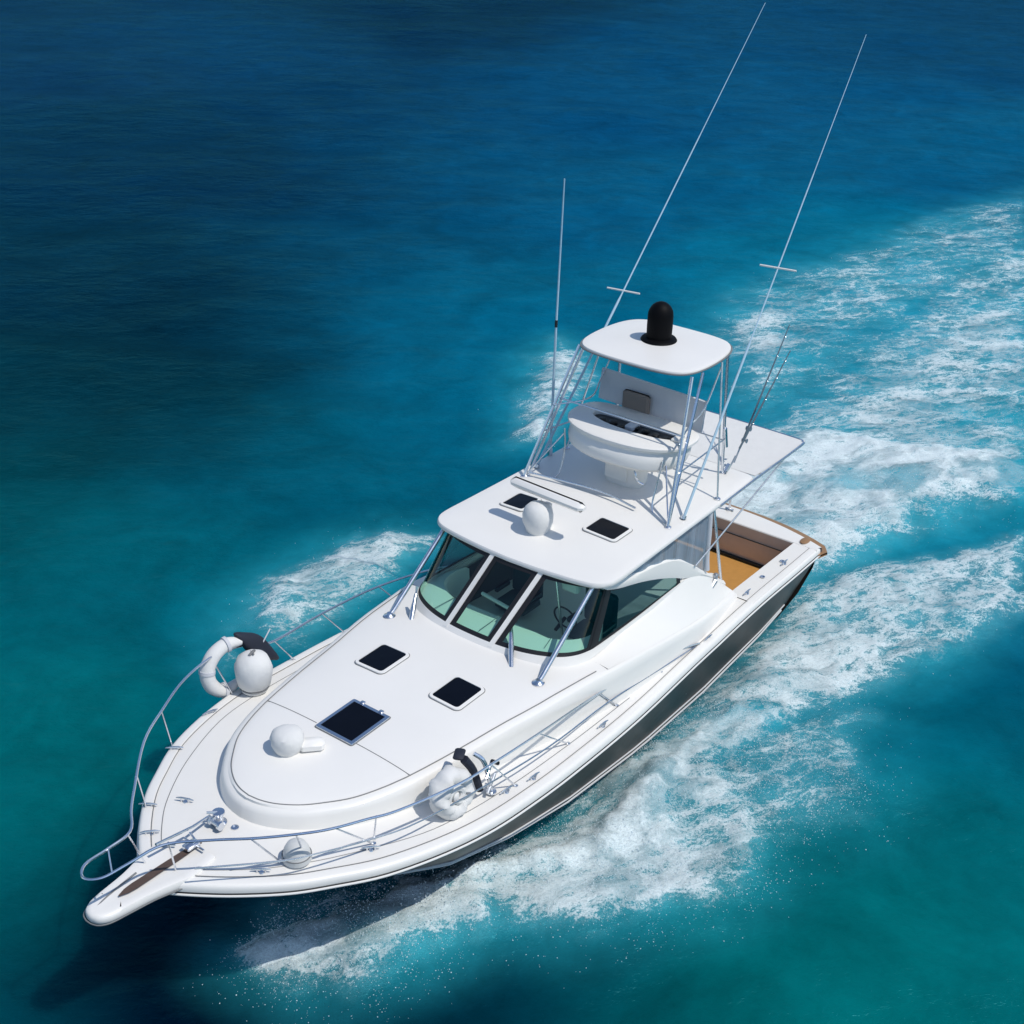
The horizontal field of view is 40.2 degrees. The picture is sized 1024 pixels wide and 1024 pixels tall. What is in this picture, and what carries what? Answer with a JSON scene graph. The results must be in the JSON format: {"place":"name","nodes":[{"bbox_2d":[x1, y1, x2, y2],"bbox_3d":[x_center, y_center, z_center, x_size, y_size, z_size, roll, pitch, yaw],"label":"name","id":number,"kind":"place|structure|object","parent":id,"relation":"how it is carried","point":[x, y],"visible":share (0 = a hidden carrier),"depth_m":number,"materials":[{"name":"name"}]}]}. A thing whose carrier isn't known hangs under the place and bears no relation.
{"place":"outdoors","nodes":[
{"label":"outdoors","id":0,"kind":"place"},
{"bbox_2d":[0,0,1023,1023],"bbox_3d":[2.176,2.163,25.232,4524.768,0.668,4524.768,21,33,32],"label":"water","id":1,"kind":"structure","parent":0,"point":[276,288],"depth_m":35.08,"materials":[{"name":"blue liquid"}]},
{"bbox_2d":[80,4,865,925],"bbox_3d":[0.220,-0.807,20.657,5.033,10.963,16.681,21,33,32],"label":"sport fishing boat","id":2,"kind":"object","parent":1,"relation":"on","point":[608,588],"visible":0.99,"depth_m":20.67,"materials":[{"name":"white paint"}]},
{"bbox_2d":[198,636,242,698],"bbox_3d":[-4.207,2.268,20.278,0.324,0.959,0.723,21,33,32],"label":"horseshoe lifebuoy","id":3,"kind":"object","parent":2,"relation":"hanging from","point":[216,651],"visible":0.98,"depth_m":20.09,"materials":[{"name":"white plastic"}]},
{"bbox_2d":[234,649,272,696],"bbox_3d":[-3.762,2.294,20.328,0.559,0.702,0.558,21,33,32],"label":"covered canister","id":4,"kind":"object","parent":2,"relation":"on","point":[253,669],"visible":1,"depth_m":20.15,"materials":[{"name":"white plastic"}]},
{"bbox_2d":[233,628,278,659],"bbox_3d":[-3.769,1.982,20.666,0.239,0.776,0.749,21,33,32],"label":"dark cushion","id":5,"kind":"object","parent":4,"relation":"on","point":[253,640],"visible":0.76,"depth_m":20.52,"materials":[{"name":"black fabric"}]},
{"bbox_2d":[281,838,311,868],"bbox_3d":[-2.616,4.115,17.001,0.370,0.280,0.370,21,33,32],"label":"ball fender","id":6,"kind":"object","parent":2,"relation":"on","point":[292,849],"visible":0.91,"depth_m":16.89,"materials":[{"name":"white plastic"}]},
{"bbox_2d":[428,748,482,819],"bbox_3d":[-0.736,3.552,18.082,0.456,0.714,0.883,21,33,32],"label":"rolled canvas cover","id":7,"kind":"object","parent":2,"relation":"on","point":[446,776],"visible":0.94,"depth_m":17.95,"materials":[{"name":"white fabric"}]},
{"bbox_2d":[472,752,499,794],"bbox_3d":[-0.313,3.427,18.432,0.242,0.645,0.387,43,48,51],"label":"steel clamp bracket","id":8,"kind":"object","parent":2,"relation":"attached to","point":[490,790],"visible":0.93,"depth_m":18.43,"materials":[{"name":"silver metal"}]},
{"bbox_2d":[729,350,790,469],"bbox_3d":[4.155,-1.717,23.607,1.317,1.863,0.103,-22,36,-37],"label":"fishing rod","id":9,"kind":"object","parent":2,"relation":"on","point":[744,439],"visible":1,"depth_m":23.59,"materials":[{"name":"metal"}]},
{"bbox_2d":[733,324,789,462],"bbox_3d":[4.231,-2.009,23.770,0.092,2.132,1.391,22,34,33],"label":"fishing rod","id":10,"kind":"object","parent":2,"relation":"on","point":[747,427],"visible":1,"depth_m":23.76,"materials":[{"name":"metal"}]},
{"bbox_2d":[192,249,1023,1023],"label":"spray","id":11,"kind":"object","parent":1,"relation":"on","point":[610,809],"visible":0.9,"depth_m":19.92,"materials":[{"name":"white liquid"}]},
{"bbox_2d":[238,204,1023,982],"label":"wake foam","id":12,"kind":"object","parent":1,"relation":"on","point":[822,446],"visible":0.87,"depth_m":25.02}
]}

